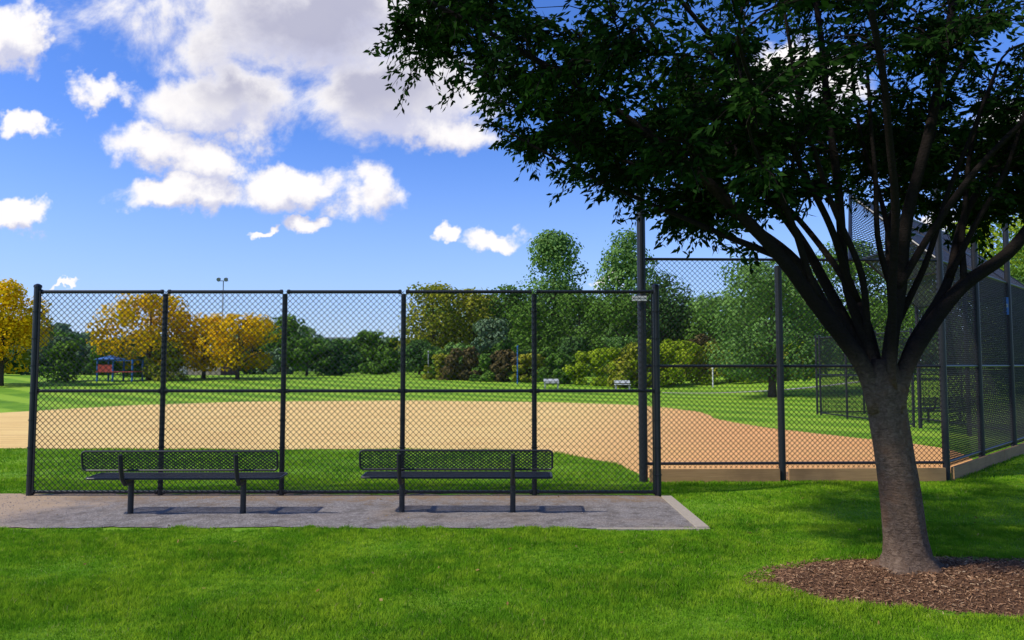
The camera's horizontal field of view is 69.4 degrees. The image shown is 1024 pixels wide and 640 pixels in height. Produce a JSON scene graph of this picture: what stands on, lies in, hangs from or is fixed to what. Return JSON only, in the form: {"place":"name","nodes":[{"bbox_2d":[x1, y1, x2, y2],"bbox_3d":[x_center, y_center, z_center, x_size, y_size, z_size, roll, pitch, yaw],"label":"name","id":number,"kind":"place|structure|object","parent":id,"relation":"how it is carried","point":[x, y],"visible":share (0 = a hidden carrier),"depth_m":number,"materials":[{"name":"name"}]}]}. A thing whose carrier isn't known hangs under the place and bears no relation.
{"place":"outdoors","nodes":[
{"label":"outdoors","id":0,"kind":"place"},
{"bbox_2d":[312,337,349,340],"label":"office building","id":1,"kind":"structure","parent":0,"point":[330,338],"depth_m":299.82,"materials":[{"name":"grey metal"}]},
{"bbox_2d":[0,495,677,526],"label":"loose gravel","id":2,"kind":"structure","parent":0,"point":[335,509],"depth_m":8.78,"materials":[{"name":"grey gravel"}]},
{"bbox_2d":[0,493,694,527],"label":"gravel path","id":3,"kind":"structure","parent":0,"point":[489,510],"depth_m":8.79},
{"bbox_2d":[81,450,287,513],"bbox_3d":[-3.830,1.935,8.691,2.265,0.849,0.520,0,-3,-1],"label":"park bench","id":4,"kind":"object","parent":3,"relation":"on","point":[126,477],"visible":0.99,"depth_m":8.53,"materials":[{"name":"metal"}]},
{"bbox_2d":[359,449,552,512],"bbox_3d":[-0.650,1.940,8.771,2.265,0.849,0.520,0,-3,0],"label":"park bench","id":5,"kind":"object","parent":3,"relation":"on","point":[513,473],"visible":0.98,"depth_m":8.61,"materials":[{"name":"metal"}]},
{"bbox_2d":[0,400,972,479],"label":"infield dirt","id":6,"kind":"structure","parent":0,"point":[13,429],"depth_m":19.39,"materials":[{"name":"soil"}]},
{"bbox_2d":[0,367,1023,639],"bbox_3d":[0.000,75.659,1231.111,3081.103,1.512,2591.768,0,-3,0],"label":"ground","id":7,"kind":"structure","parent":0,"point":[14,393],"depth_m":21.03,"materials":[{"name":"green plant"}]},
{"bbox_2d":[4,349,26,373],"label":"shrub","id":8,"kind":"object","parent":7,"relation":"on","point":[16,371],"visible":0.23,"depth_m":79.66,"materials":[{"name":"green plant"}]},
{"bbox_2d":[4,317,31,370],"bbox_3d":[-38.286,2.060,53.847,4.799,5.640,5.537,-1,-4,17],"label":"leafy tree","id":9,"kind":"object","parent":7,"relation":"on","point":[25,355],"visible":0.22,"depth_m":54.69,"materials":[{"name":"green plant"}]},
{"bbox_2d":[0,278,53,385],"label":"leafy tree","id":10,"kind":"object","parent":7,"relation":"on","point":[11,293],"visible":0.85,"depth_m":51.57,"materials":[{"name":"yellow plant"}]},
{"bbox_2d":[5,347,53,374],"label":"shrub","id":11,"kind":"object","parent":7,"relation":"on","point":[14,364],"visible":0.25,"depth_m":73.26,"materials":[{"name":"green plant"}]},
{"bbox_2d":[28,330,69,372],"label":"leafy tree","id":12,"kind":"object","parent":7,"relation":"on","point":[58,333],"visible":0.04,"depth_m":90.76,"materials":[{"name":"green plant"}]},
{"bbox_2d":[17,335,85,372],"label":"leafy tree","id":13,"kind":"object","parent":7,"relation":"on","point":[51,344],"visible":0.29,"depth_m":74.32,"materials":[{"name":"green plant"}]},
{"bbox_2d":[38,340,88,381],"bbox_3d":[-34.969,3.194,57.658,3.285,3.301,2.848,-1,-4,22],"label":"shrub","id":14,"kind":"object","parent":7,"relation":"on","point":[68,361],"visible":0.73,"depth_m":57.28,"materials":[{"name":"green plant"}]},
{"bbox_2d":[46,333,111,373],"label":"leafy tree","id":15,"kind":"object","parent":7,"relation":"on","point":[83,341],"visible":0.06,"depth_m":76.74,"materials":[{"name":"green plant"}]},
{"bbox_2d":[68,343,104,374],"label":"shrub","id":16,"kind":"object","parent":7,"relation":"on","point":[86,356],"visible":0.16,"depth_m":74.07,"materials":[{"name":"green plant"}]},
{"bbox_2d":[85,340,137,374],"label":"shrub","id":17,"kind":"object","parent":7,"relation":"on","point":[95,358],"visible":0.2,"depth_m":71.24,"materials":[{"name":"green plant"}]},
{"bbox_2d":[90,352,146,374],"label":"shrub","id":18,"kind":"object","parent":7,"relation":"on","point":[140,364],"visible":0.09,"depth_m":73.08,"materials":[{"name":"green plant"}]},
{"bbox_2d":[95,355,143,380],"bbox_3d":[-30.700,3.762,57.878,3.000,2.050,2.000,0,-3,0],"label":"play structure","id":19,"kind":"object","parent":7,"relation":"on","point":[103,368],"visible":0.69,"depth_m":57.05,"materials":[{"name":"blue paint"}]},
{"bbox_2d":[119,335,146,367],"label":"leafy tree","id":20,"kind":"object","parent":7,"relation":"on","point":[140,359],"visible":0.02,"depth_m":79.93,"materials":[{"name":"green plant"}]},
{"bbox_2d":[117,347,160,376],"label":"shrub","id":21,"kind":"object","parent":7,"relation":"on","point":[129,374],"visible":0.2,"depth_m":65.10,"materials":[{"name":"green plant"}]},
{"bbox_2d":[85,294,202,379],"bbox_3d":[-29.356,1.340,59.535,8.705,7.378,7.346,2,-4,-32],"label":"leafy tree","id":22,"kind":"object","parent":7,"relation":"on","point":[176,316],"visible":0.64,"depth_m":58.98,"materials":[{"name":"yellow plant"}]},
{"bbox_2d":[142,341,188,380],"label":"shrub","id":23,"kind":"object","parent":7,"relation":"on","point":[170,365],"visible":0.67,"depth_m":58.25,"materials":[{"name":"green plant"}]},
{"bbox_2d":[155,349,235,374],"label":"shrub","id":24,"kind":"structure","parent":7,"relation":"on","point":[190,372],"depth_m":71.83,"materials":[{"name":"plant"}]},
{"bbox_2d":[169,312,227,378],"bbox_3d":[-25.948,2.207,61.832,5.202,5.809,5.372,1,-4,-23],"label":"leafy tree","id":25,"kind":"object","parent":7,"relation":"on","point":[199,335],"visible":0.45,"depth_m":61.08,"materials":[{"name":"yellow plant"}]},
{"bbox_2d":[216,278,227,318],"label":"light pole","id":26,"kind":"object","parent":7,"relation":"on","point":[219,279],"visible":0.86,"depth_m":90.15,"materials":[{"name":"grey metal"}]},
{"bbox_2d":[194,312,281,378],"bbox_3d":[-22.616,2.179,60.571,6.844,5.768,4.977,3,-5,-44],"label":"leafy tree","id":27,"kind":"object","parent":7,"relation":"on","point":[262,326],"visible":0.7,"depth_m":60.35,"materials":[{"name":"yellow plant"}]},
{"bbox_2d":[241,355,257,373],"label":"shrub","id":28,"kind":"object","parent":7,"relation":"on","point":[251,371],"visible":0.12,"depth_m":79.42,"materials":[{"name":"green plant"}]},
{"bbox_2d":[237,325,271,370],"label":"leafy tree","id":29,"kind":"object","parent":7,"relation":"on","point":[253,350],"visible":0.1,"depth_m":84.74,"materials":[{"name":"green plant"}]},
{"bbox_2d":[255,348,300,373],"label":"shrub","id":30,"kind":"object","parent":7,"relation":"on","point":[275,354],"visible":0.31,"depth_m":77.46,"materials":[{"name":"green plant"}]},
{"bbox_2d":[262,329,296,371],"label":"leafy tree","id":31,"kind":"object","parent":7,"relation":"on","point":[274,363],"visible":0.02,"depth_m":100.94,"materials":[{"name":"green plant"}]},
{"bbox_2d":[259,314,314,369],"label":"leafy tree","id":32,"kind":"object","parent":7,"relation":"on","point":[292,326],"visible":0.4,"depth_m":84.10,"materials":[{"name":"green plant"}]},
{"bbox_2d":[278,337,329,375],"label":"leafy tree","id":33,"kind":"object","parent":7,"relation":"on","point":[304,354],"visible":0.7,"depth_m":68.83,"materials":[{"name":"green plant"}]},
{"bbox_2d":[314,341,350,375],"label":"shrub","id":34,"kind":"object","parent":7,"relation":"on","point":[333,354],"visible":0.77,"depth_m":69.32,"materials":[{"name":"green plant"}]},
{"bbox_2d":[310,354,364,373],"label":"shrub","id":35,"kind":"object","parent":7,"relation":"on","point":[352,367],"visible":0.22,"depth_m":79.63,"materials":[{"name":"green plant"}]},
{"bbox_2d":[319,337,363,360],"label":"leafy tree","id":36,"kind":"object","parent":7,"relation":"on","point":[344,347],"visible":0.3,"depth_m":93.08,"materials":[{"name":"green plant"}]},
{"bbox_2d":[26,284,661,496],"bbox_3d":[-2.245,0.955,9.960,8.498,2.900,0.108,0,-3,0],"label":"chain link fence","id":37,"kind":"object","parent":7,"relation":"on","point":[163,390],"visible":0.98,"depth_m":9.93,"materials":[{"name":"black metal"}]},
{"bbox_2d":[348,330,383,364],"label":"leafy tree","id":38,"kind":"object","parent":7,"relation":"on","point":[364,344],"visible":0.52,"depth_m":94.98,"materials":[{"name":"green plant"}]},
{"bbox_2d":[358,347,407,374],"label":"shrub","id":39,"kind":"object","parent":7,"relation":"on","point":[392,355],"visible":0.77,"depth_m":75.78,"materials":[{"name":"green plant"}]},
{"bbox_2d":[373,336,400,364],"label":"leafy tree","id":40,"kind":"object","parent":7,"relation":"on","point":[384,347],"visible":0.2,"depth_m":93.95,"materials":[{"name":"green plant"}]},
{"bbox_2d":[406,339,430,374],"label":"leafy tree","id":41,"kind":"object","parent":7,"relation":"on","point":[419,370],"visible":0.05,"depth_m":74.70,"materials":[{"name":"green plant"}]},
{"bbox_2d":[398,339,439,371],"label":"shrub","id":42,"kind":"object","parent":7,"relation":"on","point":[419,357],"visible":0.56,"depth_m":64.74,"materials":[{"name":"green plant"}]},
{"bbox_2d":[421,349,446,375],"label":"shrub","id":43,"kind":"object","parent":7,"relation":"on","point":[425,357],"visible":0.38,"depth_m":63.19,"materials":[{"name":"green plant"}]},
{"bbox_2d":[390,281,478,352],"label":"leafy tree","id":44,"kind":"object","parent":7,"relation":"on","point":[415,314],"visible":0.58,"depth_m":79.20,"materials":[{"name":"green plant"}]},
{"bbox_2d":[420,353,460,379],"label":"shrub","id":45,"kind":"object","parent":7,"relation":"on","point":[431,376],"visible":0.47,"depth_m":60.38,"materials":[{"name":"green plant"}]},
{"bbox_2d":[410,305,480,357],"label":"leafy tree","id":46,"kind":"object","parent":7,"relation":"on","point":[443,321],"visible":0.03,"depth_m":90.08,"materials":[{"name":"green plant"}]},
{"bbox_2d":[435,342,480,367],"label":"shrub","id":47,"kind":"object","parent":7,"relation":"on","point":[458,345],"visible":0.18,"depth_m":66.80,"materials":[{"name":"green plant"}]},
{"bbox_2d":[438,346,481,380],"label":"shrub","id":48,"kind":"object","parent":7,"relation":"on","point":[465,373],"visible":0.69,"depth_m":59.19,"materials":[{"name":"red plant"}]},
{"bbox_2d":[435,286,509,353],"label":"leafy tree","id":49,"kind":"object","parent":7,"relation":"on","point":[470,316],"visible":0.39,"depth_m":81.05,"materials":[{"name":"green plant"}]},
{"bbox_2d":[468,353,498,381],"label":"shrub","id":50,"kind":"object","parent":7,"relation":"on","point":[488,373],"visible":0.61,"depth_m":57.37,"materials":[{"name":"green plant"}]},
{"bbox_2d":[465,294,508,330],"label":"leafy tree","id":51,"kind":"object","parent":7,"relation":"on","point":[494,306],"visible":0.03,"depth_m":94.59,"materials":[{"name":"green plant"}]},
{"bbox_2d":[471,317,511,372],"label":"leafy tree","id":52,"kind":"object","parent":7,"relation":"on","point":[482,328],"visible":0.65,"depth_m":67.20,"materials":[{"name":"green plant"}]},
{"bbox_2d":[481,338,516,374],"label":"shrub","id":53,"kind":"object","parent":7,"relation":"on","point":[501,346],"visible":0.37,"depth_m":66.61,"materials":[{"name":"green plant"}]},
{"bbox_2d":[20,494,993,623],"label":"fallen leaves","id":54,"kind":"object","parent":7,"relation":"on","point":[381,599],"visible":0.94,"depth_m":6.63,"materials":[{"name":"brown plant"}]},
{"bbox_2d":[474,284,540,347],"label":"leafy tree","id":55,"kind":"object","parent":7,"relation":"on","point":[509,302],"visible":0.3,"depth_m":83.25,"materials":[{"name":"green plant"}]},
{"bbox_2d":[489,349,531,381],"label":"shrub","id":56,"kind":"object","parent":7,"relation":"on","point":[508,356],"visible":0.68,"depth_m":56.96,"materials":[{"name":"red plant"}]},
{"bbox_2d":[4,304,1021,371],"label":"wood","id":57,"kind":"object","parent":7,"relation":"on","point":[88,333],"visible":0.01,"depth_m":122.20,"materials":[{"name":"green plant"}]},
{"bbox_2d":[511,353,549,381],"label":"shrub","id":58,"kind":"object","parent":7,"relation":"on","point":[540,358],"visible":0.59,"depth_m":56.42,"materials":[{"name":"green plant"}]},
{"bbox_2d":[522,349,548,367],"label":"shrub","id":59,"kind":"object","parent":7,"relation":"on","point":[527,350],"visible":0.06,"depth_m":68.97,"materials":[{"name":"green plant"}]},
{"bbox_2d":[502,302,571,355],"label":"leafy tree","id":60,"kind":"object","parent":7,"relation":"on","point":[524,341],"visible":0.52,"depth_m":73.49,"materials":[{"name":"green plant"}]},
{"bbox_2d":[529,346,558,379],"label":"shrub","id":61,"kind":"object","parent":7,"relation":"on","point":[546,352],"visible":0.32,"depth_m":59.34,"materials":[{"name":"green plant"}]},
{"bbox_2d":[544,379,558,388],"bbox_3d":[2.600,4.210,48.860,1.000,0.640,0.450,0,-3,0],"label":"park bench","id":62,"kind":"object","parent":7,"relation":"on","point":[550,380],"visible":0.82,"depth_m":49.04,"materials":[{"name":"paint"}]},
{"bbox_2d":[537,351,575,383],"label":"shrub","id":63,"kind":"object","parent":7,"relation":"on","point":[558,373],"visible":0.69,"depth_m":54.10,"materials":[{"name":"green plant"}]},
{"bbox_2d":[512,229,601,366],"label":"tall tree","id":64,"kind":"object","parent":7,"relation":"on","point":[553,246],"visible":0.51,"depth_m":89.23,"materials":[{"name":"green plant"}]},
{"bbox_2d":[549,336,591,376],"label":"shrub","id":65,"kind":"object","parent":7,"relation":"on","point":[581,344],"visible":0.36,"depth_m":67.43,"materials":[{"name":"green plant"}]},
{"bbox_2d":[538,294,609,362],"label":"leafy tree","id":66,"kind":"object","parent":7,"relation":"on","point":[562,306],"visible":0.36,"depth_m":71.35,"materials":[{"name":"green plant"}]},
{"bbox_2d":[562,351,607,384],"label":"shrub","id":67,"kind":"object","parent":7,"relation":"on","point":[581,373],"visible":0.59,"depth_m":53.36,"materials":[{"name":"green plant"}]},
{"bbox_2d":[587,335,637,377],"bbox_3d":[8.593,3.175,63.064,5.366,3.778,5.161,0,-3,0],"label":"shrub","id":68,"kind":"object","parent":7,"relation":"on","point":[608,341],"visible":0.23,"depth_m":62.85,"materials":[{"name":"green plant"}]},
{"bbox_2d":[590,347,636,386],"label":"shrub","id":69,"kind":"object","parent":7,"relation":"on","point":[600,356],"visible":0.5,"depth_m":50.94,"materials":[{"name":"green plant"}]},
{"bbox_2d":[584,294,650,351],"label":"leafy tree","id":70,"kind":"object","parent":7,"relation":"on","point":[600,316],"visible":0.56,"depth_m":67.44,"materials":[{"name":"green plant"}]},
{"bbox_2d":[614,380,630,388],"bbox_3d":[7.000,4.144,46.860,1.000,0.640,0.450,0,-3,0],"label":"park bench","id":71,"kind":"object","parent":7,"relation":"on","point":[622,381],"visible":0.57,"depth_m":47.05,"materials":[{"name":"paint"}]},
{"bbox_2d":[583,228,669,347],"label":"tall tree","id":72,"kind":"object","parent":7,"relation":"on","point":[627,257],"visible":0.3,"depth_m":84.21,"materials":[{"name":"green plant"}]},
{"bbox_2d":[604,342,662,387],"bbox_3d":[8.209,3.058,50.135,3.981,3.193,3.422,0,-3,6],"label":"shrub","id":73,"kind":"object","parent":7,"relation":"on","point":[615,373],"visible":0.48,"depth_m":49.79,"materials":[{"name":"green plant"}]},
{"bbox_2d":[625,339,678,387],"bbox_3d":[9.562,2.964,51.022,3.716,3.480,4.615,0,-3,0],"label":"shrub","id":74,"kind":"object","parent":7,"relation":"on","point":[670,350],"visible":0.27,"depth_m":50.09,"materials":[{"name":"green plant"}]},
{"bbox_2d":[597,528,709,530],"bbox_3d":[1.500,2.229,7.847,1.200,0.040,0.055,0,-3,0],"label":"path edging","id":75,"kind":"object","parent":7,"relation":"on","point":[648,529],"visible":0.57,"depth_m":7.83,"materials":[{"name":"grey concrete"}]},
{"bbox_2d":[616,269,698,370],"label":"leafy tree","id":76,"kind":"object","parent":7,"relation":"on","point":[663,331],"visible":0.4,"depth_m":68.66,"materials":[{"name":"green plant"}]},
{"bbox_2d":[649,339,717,385],"bbox_3d":[11.425,2.958,51.026,4.311,3.295,4.164,1,-4,-23],"label":"shrub","id":77,"kind":"object","parent":7,"relation":"on","point":[702,380],"visible":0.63,"depth_m":50.32,"materials":[{"name":"green plant"}]},
{"bbox_2d":[661,496,708,527],"bbox_3d":[2.035,2.284,8.818,0.130,0.048,1.880,0,-3,0],"label":"path edging","id":78,"kind":"object","parent":7,"relation":"on","point":[688,515],"visible":0.79,"depth_m":8.64,"materials":[{"name":"grey concrete"}]},
{"bbox_2d":[674,333,703,370],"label":"shrub","id":79,"kind":"object","parent":7,"relation":"on","point":[693,335],"visible":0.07,"depth_m":65.47,"materials":[{"name":"green plant"}]},
{"bbox_2d":[682,333,716,373],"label":"shrub","id":80,"kind":"object","parent":7,"relation":"on","point":[701,337],"visible":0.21,"depth_m":59.55,"materials":[{"name":"green plant"}]},
{"bbox_2d":[679,342,726,381],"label":"shrub","id":81,"kind":"object","parent":7,"relation":"on","point":[700,361],"visible":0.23,"depth_m":51.15,"materials":[{"name":"green plant"}]},
{"bbox_2d":[688,295,733,338],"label":"leafy tree","id":82,"kind":"object","parent":7,"relation":"on","point":[710,312],"visible":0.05,"depth_m":91.98,"materials":[{"name":"green plant"}]},
{"bbox_2d":[681,289,742,356],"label":"leafy tree","id":83,"kind":"object","parent":7,"relation":"on","point":[706,328],"visible":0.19,"depth_m":65.49,"materials":[{"name":"green plant"}]},
{"bbox_2d":[723,344,776,383],"bbox_3d":[16.247,2.970,50.016,4.004,2.735,4.085,-1,-4,17],"label":"shrub","id":84,"kind":"object","parent":7,"relation":"on","point":[743,381],"visible":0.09,"depth_m":49.28,"materials":[{"name":"green plant"}]},
{"bbox_2d":[686,256,842,396],"bbox_3d":[13.244,0.427,37.791,8.138,7.430,7.141,-3,-5,40],"label":"leafy tree","id":85,"kind":"object","parent":7,"relation":"on","point":[739,361],"visible":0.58,"depth_m":37.01,"materials":[{"name":"green plant"}]},
{"bbox_2d":[728,276,825,347],"bbox_3d":[22.617,0.080,62.120,8.793,8.632,7.596,0,-3,0],"label":"leafy tree","id":86,"kind":"object","parent":7,"relation":"on","point":[784,320],"visible":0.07,"depth_m":61.15,"materials":[{"name":"green plant"}]},
{"bbox_2d":[750,343,813,380],"bbox_3d":[18.093,2.821,51.023,3.763,2.737,4.455,2,-4,-30],"label":"shrub","id":87,"kind":"object","parent":7,"relation":"on","point":[796,370],"visible":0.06,"depth_m":49.84,"materials":[{"name":"green plant"}]},
{"bbox_2d":[662,379,921,392],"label":"footpath","id":88,"kind":"structure","parent":7,"relation":"on","point":[766,390],"depth_m":42.69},
{"bbox_2d":[783,340,827,376],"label":"shrub","id":89,"kind":"object","parent":7,"relation":"on","point":[805,358],"visible":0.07,"depth_m":50.66,"materials":[{"name":"green plant"}]},
{"bbox_2d":[635,184,1023,482],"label":"backstop","id":90,"kind":"object","parent":7,"relation":"on","point":[996,284],"visible":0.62,"depth_m":11.32,"materials":[{"name":"black metal"}]},
{"bbox_2d":[632,296,646,300],"bbox_3d":[1.920,-0.326,11.145,0.220,0.075,0.031,0,-3,0],"label":"sign","id":91,"kind":"object","parent":90,"relation":"attached to","point":[636,298],"visible":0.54,"depth_m":11.13,"materials":[{"name":"metal"}]},
{"bbox_2d":[1003,297,1008,314],"bbox_3d":[9.660,-0.275,14.468,0.100,0.340,0.031,0,-3,0],"label":"sign","id":92,"kind":"object","parent":90,"relation":"attached to","point":[1007,304],"visible":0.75,"depth_m":14.45,"materials":[{"name":"blue metal"}]},
{"bbox_2d":[802,239,923,350],"bbox_3d":[28.245,-1.209,59.714,10.113,10.988,9.099,0,-3,0],"label":"leafy tree","id":93,"kind":"object","parent":7,"relation":"on","point":[865,264],"visible":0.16,"depth_m":59.45,"materials":[{"name":"green plant"}]},
{"bbox_2d":[818,328,914,426],"bbox_3d":[11.030,1.794,23.383,0.102,2.850,5.203,0,-3,-5],"label":"chain link fence","id":94,"kind":"object","parent":7,"relation":"on","point":[846,386],"visible":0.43,"depth_m":24.52,"materials":[{"name":"black metal"}]},
{"bbox_2d":[831,303,925,380],"bbox_3d":[22.568,1.337,46.163,5.501,4.937,5.380,0,-3,0],"label":"shrub","id":95,"kind":"object","parent":7,"relation":"on","point":[875,313],"visible":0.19,"depth_m":45.36,"materials":[{"name":"green plant"}]},
{"bbox_2d":[744,554,1023,618],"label":"mulch bed","id":96,"kind":"object","parent":7,"relation":"on","point":[941,599],"visible":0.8,"depth_m":5.71,"materials":[{"name":"brown wood"}]},
{"bbox_2d":[362,0,1023,574],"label":"shade tree","id":97,"kind":"object","parent":96,"relation":"on","point":[700,138],"visible":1,"depth_m":6.22,"materials":[{"name":"green plant"}]},
{"bbox_2d":[814,335,962,413],"bbox_3d":[13.704,1.998,26.758,5.986,2.850,0.120,1,-4,-11],"label":"chain link fence","id":98,"kind":"object","parent":7,"relation":"on","point":[817,373],"visible":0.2,"depth_m":26.40,"materials":[{"name":"black metal"}]},
{"bbox_2d":[884,228,988,371],"bbox_3d":[31.917,-1.268,54.620,8.960,10.876,8.286,0,-3,0],"label":"leafy tree","id":99,"kind":"object","parent":7,"relation":"on","point":[910,318],"visible":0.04,"depth_m":54.10,"materials":[{"name":"green plant"}]},
{"bbox_2d":[915,397,974,422],"bbox_3d":[13.296,2.784,22.685,2.265,0.849,0.520,1,-4,-20],"label":"park bench","id":100,"kind":"object","parent":7,"relation":"on","point":[935,406],"visible":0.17,"depth_m":22.39,"materials":[{"name":"metal"}]},
{"bbox_2d":[944,213,1023,354],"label":"leafy tree","id":101,"kind":"object","parent":7,"relation":"on","point":[999,235],"visible":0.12,"depth_m":43.82,"materials":[{"name":"green plant"}]},
{"bbox_2d":[950,274,1023,391],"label":"shrub","id":102,"kind":"object","parent":7,"relation":"on","point":[1020,279],"visible":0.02,"depth_m":35.63,"materials":[{"name":"green plant"}]},
{"bbox_2d":[956,228,1023,327],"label":"leafy tree","id":103,"kind":"object","parent":7,"relation":"on","point":[1001,246],"visible":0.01,"depth_m":49.86,"materials":[{"name":"green plant"}]},
{"bbox_2d":[987,222,1023,330],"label":"leafy tree","id":104,"kind":"object","parent":7,"relation":"on","point":[1020,270],"visible":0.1,"depth_m":39.18,"materials":[{"name":"green plant"}]},
{"bbox_2d":[0,0,1023,345],"label":"sky","id":105,"kind":"structure","parent":0,"point":[165,145],"materials":[{"name":"blue"}]},
{"bbox_2d":[517,345,517,383],"bbox_3d":[0.400,3.256,53.902,0.129,2.840,0.129,-1,-4,22],"label":"marker post","id":106,"kind":"object","parent":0,"point":[517,364],"visible":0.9,"depth_m":53.86,"materials":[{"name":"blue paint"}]}
]}

